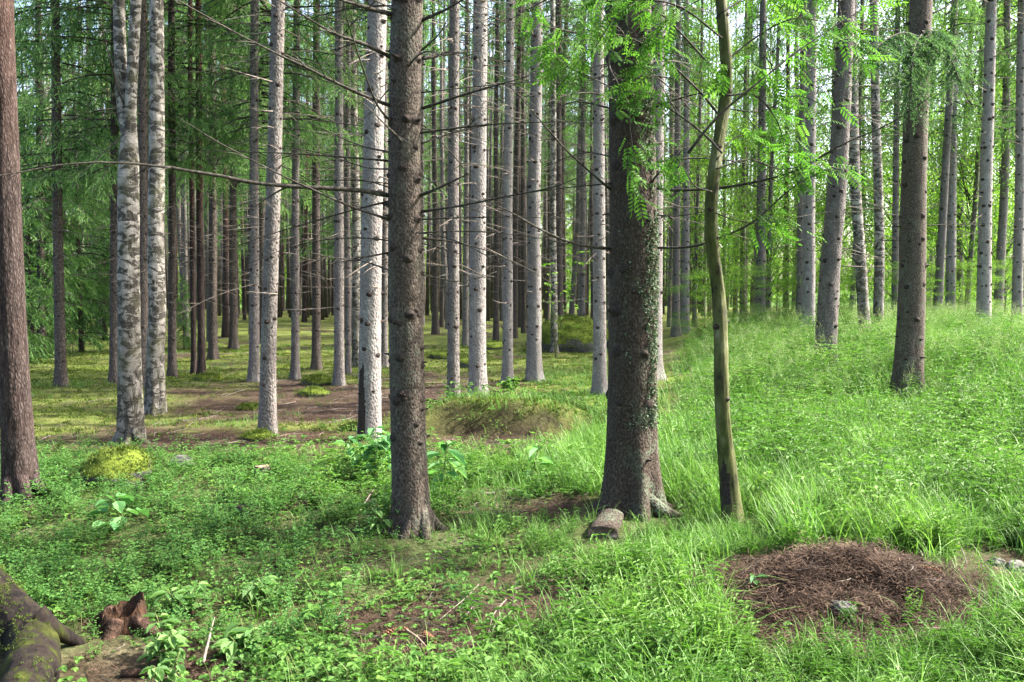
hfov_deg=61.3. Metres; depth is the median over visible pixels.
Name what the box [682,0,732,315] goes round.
spruce tree
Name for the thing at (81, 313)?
young spruce
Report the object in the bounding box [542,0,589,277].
spruce tree
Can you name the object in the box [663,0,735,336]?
spruce tree
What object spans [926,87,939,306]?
spruce tree
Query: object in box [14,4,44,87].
pine tree
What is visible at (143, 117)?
spruce tree
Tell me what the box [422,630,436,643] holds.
spruce cone
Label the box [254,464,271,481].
tree stump
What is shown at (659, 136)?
spruce tree
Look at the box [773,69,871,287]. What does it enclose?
broadleaf tree
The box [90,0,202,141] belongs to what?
pine tree
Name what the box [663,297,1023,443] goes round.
seed heads
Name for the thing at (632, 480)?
spruce tree
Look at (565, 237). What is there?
spruce tree
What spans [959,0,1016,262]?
spruce tree
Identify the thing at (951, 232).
spruce tree
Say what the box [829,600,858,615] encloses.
mound stone
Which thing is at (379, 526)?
raspberry plant
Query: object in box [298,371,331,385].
moss cushion
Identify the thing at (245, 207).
spruce tree
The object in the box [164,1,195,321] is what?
spruce tree
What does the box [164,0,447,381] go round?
spruce tree
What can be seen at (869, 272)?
broadleaf tree
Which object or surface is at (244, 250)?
spruce tree
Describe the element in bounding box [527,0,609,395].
spruce tree
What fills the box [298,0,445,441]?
spruce tree
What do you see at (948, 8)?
sky
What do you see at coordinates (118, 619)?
rotten stump
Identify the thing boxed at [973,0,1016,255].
spruce tree
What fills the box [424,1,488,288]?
spruce tree
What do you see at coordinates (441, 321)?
spruce tree
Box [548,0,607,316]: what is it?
spruce tree
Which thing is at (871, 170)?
broadleaf tree
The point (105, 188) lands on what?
spruce tree
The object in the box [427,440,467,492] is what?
broad leaved plant
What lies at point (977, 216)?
broadleaf tree
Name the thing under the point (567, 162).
spruce tree
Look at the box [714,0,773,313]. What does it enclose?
spruce tree
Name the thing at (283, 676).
leaf carpet
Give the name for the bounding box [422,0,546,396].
spruce tree
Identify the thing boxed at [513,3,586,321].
spruce tree
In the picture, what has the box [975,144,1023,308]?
broadleaf tree
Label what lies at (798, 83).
spruce tree
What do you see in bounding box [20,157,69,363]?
young spruce
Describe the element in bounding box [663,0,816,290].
broadleaf tree
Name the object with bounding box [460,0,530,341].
spruce tree
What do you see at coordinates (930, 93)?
spruce tree
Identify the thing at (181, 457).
grey stone
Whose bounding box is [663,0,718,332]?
spruce tree
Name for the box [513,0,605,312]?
spruce tree
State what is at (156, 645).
raspberry plant
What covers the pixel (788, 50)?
spruce tree
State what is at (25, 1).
broadleaf tree
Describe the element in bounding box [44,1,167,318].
broadleaf tree
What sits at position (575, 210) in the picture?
spruce tree
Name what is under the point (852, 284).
leafy bush
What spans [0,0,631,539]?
spruce tree
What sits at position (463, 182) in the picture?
spruce tree
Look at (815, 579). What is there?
needle mound
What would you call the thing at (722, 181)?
broadleaf tree
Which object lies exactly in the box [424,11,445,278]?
spruce tree
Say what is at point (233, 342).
spruce tree
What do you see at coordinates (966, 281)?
leafy bush
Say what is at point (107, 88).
pine tree
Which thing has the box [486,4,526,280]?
spruce tree
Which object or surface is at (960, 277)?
spruce tree
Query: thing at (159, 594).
raspberry plant
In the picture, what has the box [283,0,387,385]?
spruce tree
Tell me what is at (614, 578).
ferns
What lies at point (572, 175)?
spruce tree
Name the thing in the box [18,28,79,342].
spruce tree
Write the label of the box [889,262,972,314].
leafy bush
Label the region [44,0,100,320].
spruce tree
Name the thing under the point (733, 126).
spruce tree
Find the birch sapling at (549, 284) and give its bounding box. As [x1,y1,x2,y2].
[541,242,592,356]
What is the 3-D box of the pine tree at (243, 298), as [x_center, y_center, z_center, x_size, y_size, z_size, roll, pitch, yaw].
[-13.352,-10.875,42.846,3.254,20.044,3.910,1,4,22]
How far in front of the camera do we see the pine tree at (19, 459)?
6.28 m
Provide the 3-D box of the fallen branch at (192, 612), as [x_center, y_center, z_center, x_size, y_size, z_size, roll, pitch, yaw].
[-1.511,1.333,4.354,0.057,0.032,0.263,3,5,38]
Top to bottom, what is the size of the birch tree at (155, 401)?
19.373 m
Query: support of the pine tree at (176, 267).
on the ground at (444, 421)
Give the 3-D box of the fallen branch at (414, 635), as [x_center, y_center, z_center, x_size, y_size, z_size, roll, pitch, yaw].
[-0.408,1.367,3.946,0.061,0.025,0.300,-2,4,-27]
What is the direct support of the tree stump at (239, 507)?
on the ground at (444, 421)
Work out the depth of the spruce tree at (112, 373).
14.13 m
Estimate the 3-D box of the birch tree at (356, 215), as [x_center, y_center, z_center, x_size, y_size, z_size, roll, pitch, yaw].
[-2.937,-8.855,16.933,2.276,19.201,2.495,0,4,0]
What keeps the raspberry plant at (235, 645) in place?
on the ground at (444, 421)
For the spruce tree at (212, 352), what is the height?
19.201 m
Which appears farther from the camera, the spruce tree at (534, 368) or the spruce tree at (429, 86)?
the spruce tree at (429, 86)
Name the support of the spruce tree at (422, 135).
on the ground at (444, 421)
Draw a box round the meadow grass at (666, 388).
[592,316,1023,551]
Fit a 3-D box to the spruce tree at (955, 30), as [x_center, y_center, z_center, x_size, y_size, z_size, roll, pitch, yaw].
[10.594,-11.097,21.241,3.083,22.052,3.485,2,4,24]
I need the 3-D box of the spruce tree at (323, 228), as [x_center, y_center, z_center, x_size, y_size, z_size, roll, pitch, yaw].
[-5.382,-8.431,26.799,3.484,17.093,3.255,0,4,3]
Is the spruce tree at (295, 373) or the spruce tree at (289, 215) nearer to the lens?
the spruce tree at (295, 373)
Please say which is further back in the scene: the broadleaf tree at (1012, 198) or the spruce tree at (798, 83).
the spruce tree at (798, 83)
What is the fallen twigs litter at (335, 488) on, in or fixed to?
on the ground at (444, 421)
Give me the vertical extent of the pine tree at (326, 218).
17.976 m
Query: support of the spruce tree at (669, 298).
on the ground at (444, 421)
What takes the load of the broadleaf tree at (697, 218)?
on the ground at (444, 421)
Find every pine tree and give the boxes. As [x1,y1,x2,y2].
[0,0,56,505]
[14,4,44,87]
[90,0,127,202]
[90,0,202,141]
[129,0,261,374]
[148,0,248,373]
[176,221,178,304]
[219,3,228,337]
[238,31,269,319]
[268,0,327,321]
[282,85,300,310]
[300,35,327,281]
[304,44,334,311]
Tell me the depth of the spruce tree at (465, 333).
24.01 m
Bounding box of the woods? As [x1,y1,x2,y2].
[21,75,1014,302]
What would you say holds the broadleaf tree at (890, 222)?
on the ground at (444, 421)
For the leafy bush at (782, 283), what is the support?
on the ground at (444, 421)
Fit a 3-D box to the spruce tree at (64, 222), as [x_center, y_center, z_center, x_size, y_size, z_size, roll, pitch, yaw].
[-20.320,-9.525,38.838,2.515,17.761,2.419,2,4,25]
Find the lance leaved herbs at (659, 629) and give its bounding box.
[194,411,1023,681]
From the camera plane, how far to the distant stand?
45.94 m
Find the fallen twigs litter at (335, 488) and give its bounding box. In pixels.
[3,348,1014,681]
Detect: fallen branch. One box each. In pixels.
[120,656,226,677]
[189,599,233,614]
[201,617,217,663]
[405,628,430,651]
[914,626,980,631]
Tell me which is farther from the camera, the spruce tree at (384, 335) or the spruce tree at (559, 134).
the spruce tree at (559, 134)
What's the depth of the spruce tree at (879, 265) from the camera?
17.79 m
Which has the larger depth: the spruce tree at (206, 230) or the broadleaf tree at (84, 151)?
the broadleaf tree at (84, 151)
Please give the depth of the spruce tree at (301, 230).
42.46 m
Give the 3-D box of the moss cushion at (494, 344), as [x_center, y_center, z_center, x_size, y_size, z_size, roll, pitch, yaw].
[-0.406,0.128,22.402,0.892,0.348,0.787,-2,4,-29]
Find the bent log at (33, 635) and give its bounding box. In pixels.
[0,562,90,681]
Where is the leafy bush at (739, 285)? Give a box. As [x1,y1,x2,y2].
[705,264,785,325]
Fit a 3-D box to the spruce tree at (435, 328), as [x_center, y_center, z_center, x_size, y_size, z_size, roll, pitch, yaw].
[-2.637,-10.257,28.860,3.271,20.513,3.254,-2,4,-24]
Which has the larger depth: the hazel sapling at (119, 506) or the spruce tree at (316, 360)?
the spruce tree at (316, 360)
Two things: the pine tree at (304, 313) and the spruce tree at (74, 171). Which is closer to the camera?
the spruce tree at (74, 171)
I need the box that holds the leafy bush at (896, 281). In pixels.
[868,262,953,314]
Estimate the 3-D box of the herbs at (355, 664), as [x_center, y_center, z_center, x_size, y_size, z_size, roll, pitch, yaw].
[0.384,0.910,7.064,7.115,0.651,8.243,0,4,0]
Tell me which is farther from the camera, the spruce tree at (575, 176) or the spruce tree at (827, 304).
the spruce tree at (575, 176)
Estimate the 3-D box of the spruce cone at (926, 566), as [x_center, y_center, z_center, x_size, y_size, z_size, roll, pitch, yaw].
[2.102,1.153,4.367,0.120,0.039,0.039,8,6,21]
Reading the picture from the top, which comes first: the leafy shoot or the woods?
the woods
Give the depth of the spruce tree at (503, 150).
45.55 m
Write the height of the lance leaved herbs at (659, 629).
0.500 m
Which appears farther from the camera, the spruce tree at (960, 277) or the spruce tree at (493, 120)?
the spruce tree at (493, 120)
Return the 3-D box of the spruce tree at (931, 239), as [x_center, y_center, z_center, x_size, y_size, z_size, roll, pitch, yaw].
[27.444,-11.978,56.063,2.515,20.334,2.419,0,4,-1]
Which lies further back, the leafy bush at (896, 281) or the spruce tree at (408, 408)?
the leafy bush at (896, 281)
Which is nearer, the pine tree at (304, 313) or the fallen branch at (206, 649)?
the fallen branch at (206, 649)
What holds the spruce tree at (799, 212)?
on the ground at (444, 421)
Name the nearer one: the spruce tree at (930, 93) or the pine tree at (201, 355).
the pine tree at (201, 355)
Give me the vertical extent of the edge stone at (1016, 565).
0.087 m
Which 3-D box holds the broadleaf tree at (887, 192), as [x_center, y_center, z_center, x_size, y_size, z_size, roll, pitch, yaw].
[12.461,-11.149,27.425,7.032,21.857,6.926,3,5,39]
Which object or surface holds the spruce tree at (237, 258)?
on the ground at (444, 421)
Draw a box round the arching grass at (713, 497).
[189,392,1023,681]
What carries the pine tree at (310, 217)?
on the ground at (444, 421)
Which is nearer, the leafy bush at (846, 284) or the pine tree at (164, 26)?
the leafy bush at (846, 284)
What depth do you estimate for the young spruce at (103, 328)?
25.59 m
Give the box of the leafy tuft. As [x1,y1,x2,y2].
[499,376,519,390]
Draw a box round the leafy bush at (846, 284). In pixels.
[786,259,873,319]
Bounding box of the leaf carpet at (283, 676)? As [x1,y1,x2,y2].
[0,439,1023,681]
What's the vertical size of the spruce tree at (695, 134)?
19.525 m
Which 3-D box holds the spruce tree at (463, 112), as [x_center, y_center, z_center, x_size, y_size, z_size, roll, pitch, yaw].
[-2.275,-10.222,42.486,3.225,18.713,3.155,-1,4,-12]
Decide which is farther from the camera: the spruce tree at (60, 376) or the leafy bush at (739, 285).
the leafy bush at (739, 285)
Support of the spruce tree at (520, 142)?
on the ground at (444, 421)
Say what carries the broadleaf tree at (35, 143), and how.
on the ground at (444, 421)
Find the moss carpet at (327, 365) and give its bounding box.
[30,342,899,494]
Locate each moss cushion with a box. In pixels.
[192,370,228,381]
[234,425,284,441]
[235,400,258,410]
[294,384,330,396]
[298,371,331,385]
[335,419,357,431]
[424,349,446,358]
[459,356,489,367]
[486,340,502,349]
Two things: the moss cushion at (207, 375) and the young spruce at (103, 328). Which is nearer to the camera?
the moss cushion at (207, 375)
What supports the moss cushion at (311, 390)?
on the ground at (444, 421)
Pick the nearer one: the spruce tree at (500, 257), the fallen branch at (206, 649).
the fallen branch at (206, 649)
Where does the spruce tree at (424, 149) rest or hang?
on the ground at (444, 421)
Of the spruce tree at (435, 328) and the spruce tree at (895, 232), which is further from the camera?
the spruce tree at (435, 328)
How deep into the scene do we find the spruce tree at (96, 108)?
27.91 m
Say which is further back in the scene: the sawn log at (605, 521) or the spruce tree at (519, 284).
the spruce tree at (519, 284)
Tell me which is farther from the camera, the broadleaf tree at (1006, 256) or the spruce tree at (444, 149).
the spruce tree at (444, 149)
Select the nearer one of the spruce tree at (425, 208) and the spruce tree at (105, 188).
the spruce tree at (105, 188)
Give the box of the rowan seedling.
[742,474,785,506]
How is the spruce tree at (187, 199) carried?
on the ground at (444, 421)
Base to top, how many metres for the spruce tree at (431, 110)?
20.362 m
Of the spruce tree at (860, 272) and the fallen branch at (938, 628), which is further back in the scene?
the spruce tree at (860, 272)
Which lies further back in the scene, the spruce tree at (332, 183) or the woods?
the woods
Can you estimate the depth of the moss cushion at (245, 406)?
11.55 m
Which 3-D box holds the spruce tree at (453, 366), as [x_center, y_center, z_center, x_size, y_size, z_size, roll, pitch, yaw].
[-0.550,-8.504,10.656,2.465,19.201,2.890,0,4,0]
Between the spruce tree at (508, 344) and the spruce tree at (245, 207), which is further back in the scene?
the spruce tree at (245, 207)
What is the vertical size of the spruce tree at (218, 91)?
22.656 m
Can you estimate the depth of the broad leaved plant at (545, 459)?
6.96 m
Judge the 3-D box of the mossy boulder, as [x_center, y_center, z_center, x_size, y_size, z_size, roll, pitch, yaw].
[1.412,-0.015,21.522,2.312,1.383,1.933,0,4,0]
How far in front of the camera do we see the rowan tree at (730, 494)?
5.32 m
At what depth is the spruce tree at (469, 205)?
48.80 m
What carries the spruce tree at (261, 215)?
on the ground at (444, 421)
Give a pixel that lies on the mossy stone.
(122, 459)
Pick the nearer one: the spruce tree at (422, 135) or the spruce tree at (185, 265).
the spruce tree at (185, 265)
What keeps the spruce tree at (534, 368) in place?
on the ground at (444, 421)
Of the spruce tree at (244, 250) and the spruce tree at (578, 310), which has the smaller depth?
the spruce tree at (578, 310)
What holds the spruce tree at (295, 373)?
on the ground at (444, 421)
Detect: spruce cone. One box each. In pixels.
[383,626,407,635]
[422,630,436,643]
[916,564,940,573]
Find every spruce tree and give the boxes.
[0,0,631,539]
[14,0,109,357]
[14,0,167,386]
[15,0,235,383]
[15,0,325,377]
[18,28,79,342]
[35,17,88,324]
[35,63,69,321]
[43,0,231,203]
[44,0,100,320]
[50,0,128,336]
[69,0,351,359]
[80,0,209,387]
[147,0,238,336]
[148,0,344,348]
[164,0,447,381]
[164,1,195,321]
[164,74,203,278]
[165,0,364,433]
[165,3,195,291]
[176,1,244,326]
[177,3,228,340]
[186,19,247,283]
[194,0,301,333]
[216,0,308,343]
[216,60,241,280]
[217,44,245,317]
[221,0,361,379]
[237,107,246,307]
[238,4,286,241]
[246,0,365,369]
[279,0,326,300]
[282,45,312,314]
[282,66,311,304]
[282,69,311,290]
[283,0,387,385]
[284,0,390,344]
[285,0,444,373]
[287,0,388,338]
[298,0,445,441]
[303,9,363,263]
[304,1,333,315]
[305,1,363,258]
[308,8,361,237]
[334,2,390,142]
[343,0,445,367]
[387,0,543,399]
[388,0,473,334]
[388,1,447,293]
[388,2,447,248]
[421,0,439,325]
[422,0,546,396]
[422,1,462,284]
[423,0,504,345]
[423,2,462,327]
[424,0,464,328]
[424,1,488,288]
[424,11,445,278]
[424,31,445,299]
[424,70,431,223]
[424,112,431,229]
[426,44,463,243]
[437,0,493,293]
[440,23,503,274]
[445,30,472,298]
[457,0,933,521]
[459,0,570,386]
[459,2,492,271]
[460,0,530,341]
[461,37,499,211]
[461,39,468,312]
[469,0,550,337]
[486,0,548,327]
[486,0,588,381]
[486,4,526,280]
[487,3,515,320]
[488,0,555,333]
[489,27,513,257]
[490,23,504,228]
[492,31,503,265]
[497,0,607,352]
[499,5,545,270]
[503,3,565,287]
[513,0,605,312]
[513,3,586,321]
[514,0,592,316]
[514,13,548,215]
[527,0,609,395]
[541,14,607,315]
[541,28,573,237]
[541,93,543,306]
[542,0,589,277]
[542,1,589,313]
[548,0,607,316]
[549,107,607,314]
[564,56,589,282]
[565,0,608,319]
[565,50,589,237]
[565,78,589,308]
[573,0,609,328]
[584,0,738,380]
[587,52,608,266]
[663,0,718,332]
[663,0,727,326]
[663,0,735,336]
[663,1,705,290]
[663,62,712,320]
[665,113,668,257]
[667,0,710,311]
[667,20,706,211]
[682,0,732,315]
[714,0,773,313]
[719,5,775,317]
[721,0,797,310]
[721,30,743,245]
[730,0,798,314]
[748,0,907,368]
[751,2,819,318]
[764,0,863,329]
[766,0,833,324]
[766,2,833,312]
[795,0,903,304]
[806,0,903,337]
[821,0,990,396]
[823,0,938,330]
[858,0,947,306]
[880,0,1009,317]
[881,10,957,242]
[905,0,1002,316]
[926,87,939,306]
[927,0,1016,314]
[927,9,960,302]
[927,105,935,306]
[936,0,1023,319]
[939,0,1016,312]
[948,0,1023,327]
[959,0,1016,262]
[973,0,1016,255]
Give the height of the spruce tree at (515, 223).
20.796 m
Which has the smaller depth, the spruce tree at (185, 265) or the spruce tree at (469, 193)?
the spruce tree at (185, 265)
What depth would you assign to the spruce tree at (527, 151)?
46.04 m
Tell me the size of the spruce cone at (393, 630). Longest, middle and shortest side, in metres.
0.120 x 0.039 x 0.039 m
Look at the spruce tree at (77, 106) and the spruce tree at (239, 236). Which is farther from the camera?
the spruce tree at (77, 106)
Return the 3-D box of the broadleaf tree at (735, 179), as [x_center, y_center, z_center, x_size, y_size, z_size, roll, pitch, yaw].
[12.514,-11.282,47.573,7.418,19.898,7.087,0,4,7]
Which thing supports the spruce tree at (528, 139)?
on the ground at (444, 421)
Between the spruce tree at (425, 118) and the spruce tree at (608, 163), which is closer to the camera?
the spruce tree at (608, 163)
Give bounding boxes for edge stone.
[985,556,1005,566]
[1005,560,1023,572]
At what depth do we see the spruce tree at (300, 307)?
50.27 m
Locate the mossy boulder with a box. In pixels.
[524,313,607,352]
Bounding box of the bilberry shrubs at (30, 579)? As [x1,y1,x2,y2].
[0,431,399,664]
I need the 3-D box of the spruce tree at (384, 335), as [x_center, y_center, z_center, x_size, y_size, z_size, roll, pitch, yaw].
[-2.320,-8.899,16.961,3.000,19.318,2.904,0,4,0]
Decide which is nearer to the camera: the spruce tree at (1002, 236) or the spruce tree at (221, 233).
the spruce tree at (1002, 236)
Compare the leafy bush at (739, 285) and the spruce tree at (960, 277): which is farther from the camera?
the spruce tree at (960, 277)
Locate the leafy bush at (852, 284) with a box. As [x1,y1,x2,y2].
[817,263,890,311]
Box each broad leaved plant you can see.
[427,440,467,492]
[520,445,553,481]
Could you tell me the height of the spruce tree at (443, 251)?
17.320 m
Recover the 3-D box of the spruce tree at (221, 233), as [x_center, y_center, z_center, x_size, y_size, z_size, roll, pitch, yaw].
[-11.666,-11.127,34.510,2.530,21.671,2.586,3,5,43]
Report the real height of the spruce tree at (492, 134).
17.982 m
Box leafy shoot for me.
[742,573,768,586]
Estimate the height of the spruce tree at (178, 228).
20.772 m
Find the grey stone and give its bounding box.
[169,455,194,468]
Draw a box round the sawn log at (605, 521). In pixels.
[587,508,623,539]
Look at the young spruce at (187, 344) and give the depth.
22.96 m
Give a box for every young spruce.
[15,15,102,357]
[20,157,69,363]
[21,34,110,352]
[52,133,109,341]
[166,274,197,349]
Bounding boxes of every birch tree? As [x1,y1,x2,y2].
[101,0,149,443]
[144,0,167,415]
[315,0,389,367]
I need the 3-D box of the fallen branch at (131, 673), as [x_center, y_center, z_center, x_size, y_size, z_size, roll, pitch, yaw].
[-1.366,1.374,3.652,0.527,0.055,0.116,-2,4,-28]
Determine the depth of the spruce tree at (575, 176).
49.07 m
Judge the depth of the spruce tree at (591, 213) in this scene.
37.19 m
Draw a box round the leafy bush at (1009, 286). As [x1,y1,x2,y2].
[962,260,1023,315]
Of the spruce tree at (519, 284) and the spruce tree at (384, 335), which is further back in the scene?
the spruce tree at (519, 284)
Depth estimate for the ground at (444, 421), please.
6.26 m
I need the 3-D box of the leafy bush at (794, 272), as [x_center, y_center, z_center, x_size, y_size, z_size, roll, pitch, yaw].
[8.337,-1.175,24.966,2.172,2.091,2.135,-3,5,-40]
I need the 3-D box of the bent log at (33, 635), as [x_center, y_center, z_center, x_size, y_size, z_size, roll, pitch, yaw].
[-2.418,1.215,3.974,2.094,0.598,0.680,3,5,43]
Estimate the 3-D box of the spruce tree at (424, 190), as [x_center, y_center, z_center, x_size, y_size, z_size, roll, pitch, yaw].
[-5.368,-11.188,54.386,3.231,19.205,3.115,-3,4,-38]
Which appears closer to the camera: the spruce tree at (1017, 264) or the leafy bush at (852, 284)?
the spruce tree at (1017, 264)
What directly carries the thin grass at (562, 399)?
on the ground at (444, 421)
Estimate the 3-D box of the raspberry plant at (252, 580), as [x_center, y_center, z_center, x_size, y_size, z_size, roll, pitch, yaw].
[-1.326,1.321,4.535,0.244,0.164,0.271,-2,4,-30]
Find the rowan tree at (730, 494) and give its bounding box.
[508,0,908,528]
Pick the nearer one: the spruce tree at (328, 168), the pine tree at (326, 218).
the spruce tree at (328, 168)
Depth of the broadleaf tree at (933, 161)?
33.57 m
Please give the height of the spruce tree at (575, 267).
18.161 m
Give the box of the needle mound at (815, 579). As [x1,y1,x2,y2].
[653,531,1020,660]
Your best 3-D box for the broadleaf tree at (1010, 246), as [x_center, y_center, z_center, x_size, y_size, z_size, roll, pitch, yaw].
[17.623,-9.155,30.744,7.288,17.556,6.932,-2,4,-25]
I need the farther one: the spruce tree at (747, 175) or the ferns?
the spruce tree at (747, 175)
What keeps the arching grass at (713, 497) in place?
on the ground at (444, 421)
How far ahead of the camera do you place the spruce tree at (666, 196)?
67.01 m
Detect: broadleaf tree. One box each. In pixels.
[14,0,77,245]
[15,6,64,276]
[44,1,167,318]
[604,0,797,326]
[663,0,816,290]
[664,0,886,316]
[680,15,793,311]
[736,0,850,306]
[744,0,941,259]
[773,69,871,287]
[786,0,1015,304]
[796,1,936,292]
[863,0,1017,313]
[864,0,1015,309]
[866,95,960,302]
[927,1,1023,304]
[936,0,1016,244]
[945,77,1015,284]
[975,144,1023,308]
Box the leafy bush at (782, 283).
[733,260,815,330]
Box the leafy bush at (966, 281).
[930,259,1008,314]
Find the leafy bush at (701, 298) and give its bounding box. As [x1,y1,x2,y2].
[664,269,747,340]
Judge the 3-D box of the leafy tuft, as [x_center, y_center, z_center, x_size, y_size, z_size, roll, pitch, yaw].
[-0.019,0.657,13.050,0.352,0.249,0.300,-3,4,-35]
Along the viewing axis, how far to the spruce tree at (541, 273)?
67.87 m
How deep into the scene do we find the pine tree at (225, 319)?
27.88 m
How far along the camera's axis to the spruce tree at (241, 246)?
37.00 m
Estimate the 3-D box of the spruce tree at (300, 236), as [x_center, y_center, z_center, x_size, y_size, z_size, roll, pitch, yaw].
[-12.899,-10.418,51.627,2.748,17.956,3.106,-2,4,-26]
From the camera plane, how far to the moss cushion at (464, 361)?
17.49 m
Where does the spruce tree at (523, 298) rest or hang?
on the ground at (444, 421)
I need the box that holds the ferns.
[248,381,1023,681]
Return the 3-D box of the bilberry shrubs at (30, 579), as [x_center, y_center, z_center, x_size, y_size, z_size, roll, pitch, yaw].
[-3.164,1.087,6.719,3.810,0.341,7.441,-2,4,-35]
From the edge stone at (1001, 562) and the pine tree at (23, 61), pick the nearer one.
the edge stone at (1001, 562)
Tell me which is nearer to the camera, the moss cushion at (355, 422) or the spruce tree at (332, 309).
the moss cushion at (355, 422)
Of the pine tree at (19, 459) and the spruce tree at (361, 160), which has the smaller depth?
the pine tree at (19, 459)
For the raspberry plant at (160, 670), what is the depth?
3.46 m
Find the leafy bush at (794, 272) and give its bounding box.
[768,266,818,314]
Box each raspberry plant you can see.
[137,612,188,665]
[139,651,189,681]
[149,580,211,616]
[209,619,272,669]
[238,574,285,610]
[355,493,398,532]
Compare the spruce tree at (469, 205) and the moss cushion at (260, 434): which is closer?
the moss cushion at (260, 434)
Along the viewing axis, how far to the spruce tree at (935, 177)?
59.38 m
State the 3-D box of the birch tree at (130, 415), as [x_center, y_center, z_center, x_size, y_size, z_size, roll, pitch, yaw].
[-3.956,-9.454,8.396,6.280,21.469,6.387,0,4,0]
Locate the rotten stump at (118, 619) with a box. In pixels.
[78,591,165,640]
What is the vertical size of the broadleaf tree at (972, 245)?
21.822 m
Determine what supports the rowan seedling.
on the ground at (444, 421)
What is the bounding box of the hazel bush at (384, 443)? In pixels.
[334,423,390,477]
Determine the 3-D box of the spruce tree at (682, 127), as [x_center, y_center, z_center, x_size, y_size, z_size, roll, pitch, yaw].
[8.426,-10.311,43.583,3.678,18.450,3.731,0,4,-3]
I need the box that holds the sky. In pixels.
[14,0,1016,290]
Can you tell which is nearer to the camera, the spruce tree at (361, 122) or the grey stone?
the grey stone
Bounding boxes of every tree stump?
[234,503,260,517]
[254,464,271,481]
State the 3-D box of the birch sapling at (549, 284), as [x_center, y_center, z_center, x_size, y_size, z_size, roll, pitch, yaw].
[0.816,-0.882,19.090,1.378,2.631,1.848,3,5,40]
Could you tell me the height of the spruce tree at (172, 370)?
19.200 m
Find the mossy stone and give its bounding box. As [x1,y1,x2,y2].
[67,441,161,488]
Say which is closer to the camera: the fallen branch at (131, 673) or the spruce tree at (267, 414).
the fallen branch at (131, 673)
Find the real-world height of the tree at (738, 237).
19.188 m
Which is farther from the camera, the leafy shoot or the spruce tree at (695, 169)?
the spruce tree at (695, 169)
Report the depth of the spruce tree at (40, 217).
19.60 m
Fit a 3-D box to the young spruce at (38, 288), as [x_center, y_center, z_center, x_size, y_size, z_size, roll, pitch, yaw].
[-11.139,-3.445,19.803,3.237,7.900,3.221,-3,5,-42]
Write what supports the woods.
on the ground at (444, 421)
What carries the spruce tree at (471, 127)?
on the ground at (444, 421)
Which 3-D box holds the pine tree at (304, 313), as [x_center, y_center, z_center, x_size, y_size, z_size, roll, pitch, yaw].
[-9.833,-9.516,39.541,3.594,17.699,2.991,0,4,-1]
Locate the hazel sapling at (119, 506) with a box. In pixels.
[88,492,148,533]
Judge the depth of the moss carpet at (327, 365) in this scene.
14.29 m
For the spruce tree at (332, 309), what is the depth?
48.37 m
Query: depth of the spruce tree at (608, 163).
23.31 m
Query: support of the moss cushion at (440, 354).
on the ground at (444, 421)
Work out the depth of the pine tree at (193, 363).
15.99 m
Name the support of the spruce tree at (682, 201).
on the ground at (444, 421)
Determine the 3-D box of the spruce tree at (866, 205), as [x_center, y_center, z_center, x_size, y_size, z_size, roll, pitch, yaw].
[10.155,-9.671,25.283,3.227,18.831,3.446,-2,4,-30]
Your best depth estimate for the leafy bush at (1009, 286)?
22.06 m
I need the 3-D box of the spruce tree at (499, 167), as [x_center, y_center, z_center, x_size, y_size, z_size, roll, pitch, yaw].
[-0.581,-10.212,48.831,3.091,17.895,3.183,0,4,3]
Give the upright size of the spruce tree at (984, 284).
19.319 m
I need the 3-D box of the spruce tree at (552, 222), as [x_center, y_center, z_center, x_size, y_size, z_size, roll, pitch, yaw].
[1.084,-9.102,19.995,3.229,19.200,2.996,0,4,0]
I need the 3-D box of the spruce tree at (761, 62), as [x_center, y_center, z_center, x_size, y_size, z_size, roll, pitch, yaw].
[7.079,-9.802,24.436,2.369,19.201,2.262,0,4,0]
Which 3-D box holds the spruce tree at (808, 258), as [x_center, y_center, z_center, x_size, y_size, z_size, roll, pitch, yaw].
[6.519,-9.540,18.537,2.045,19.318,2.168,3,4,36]
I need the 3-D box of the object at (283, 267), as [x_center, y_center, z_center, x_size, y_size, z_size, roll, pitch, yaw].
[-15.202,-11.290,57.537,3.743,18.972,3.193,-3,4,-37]
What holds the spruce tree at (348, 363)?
on the ground at (444, 421)
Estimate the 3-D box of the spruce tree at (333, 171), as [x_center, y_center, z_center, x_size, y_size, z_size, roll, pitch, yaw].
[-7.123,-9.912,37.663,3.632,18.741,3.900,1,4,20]
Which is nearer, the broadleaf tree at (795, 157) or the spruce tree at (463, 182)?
the broadleaf tree at (795, 157)
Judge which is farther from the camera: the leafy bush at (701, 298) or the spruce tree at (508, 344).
the leafy bush at (701, 298)
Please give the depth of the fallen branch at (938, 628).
3.90 m
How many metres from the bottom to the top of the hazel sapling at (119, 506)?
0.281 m
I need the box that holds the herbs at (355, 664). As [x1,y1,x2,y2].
[199,381,940,681]
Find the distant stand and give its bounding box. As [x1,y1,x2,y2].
[18,0,774,320]
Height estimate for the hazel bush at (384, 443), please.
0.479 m
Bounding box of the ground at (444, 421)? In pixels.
[0,291,1023,681]
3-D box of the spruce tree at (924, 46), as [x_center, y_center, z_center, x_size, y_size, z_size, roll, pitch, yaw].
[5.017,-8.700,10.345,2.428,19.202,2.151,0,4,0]
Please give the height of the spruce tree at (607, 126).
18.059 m
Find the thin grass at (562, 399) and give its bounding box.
[31,340,671,511]

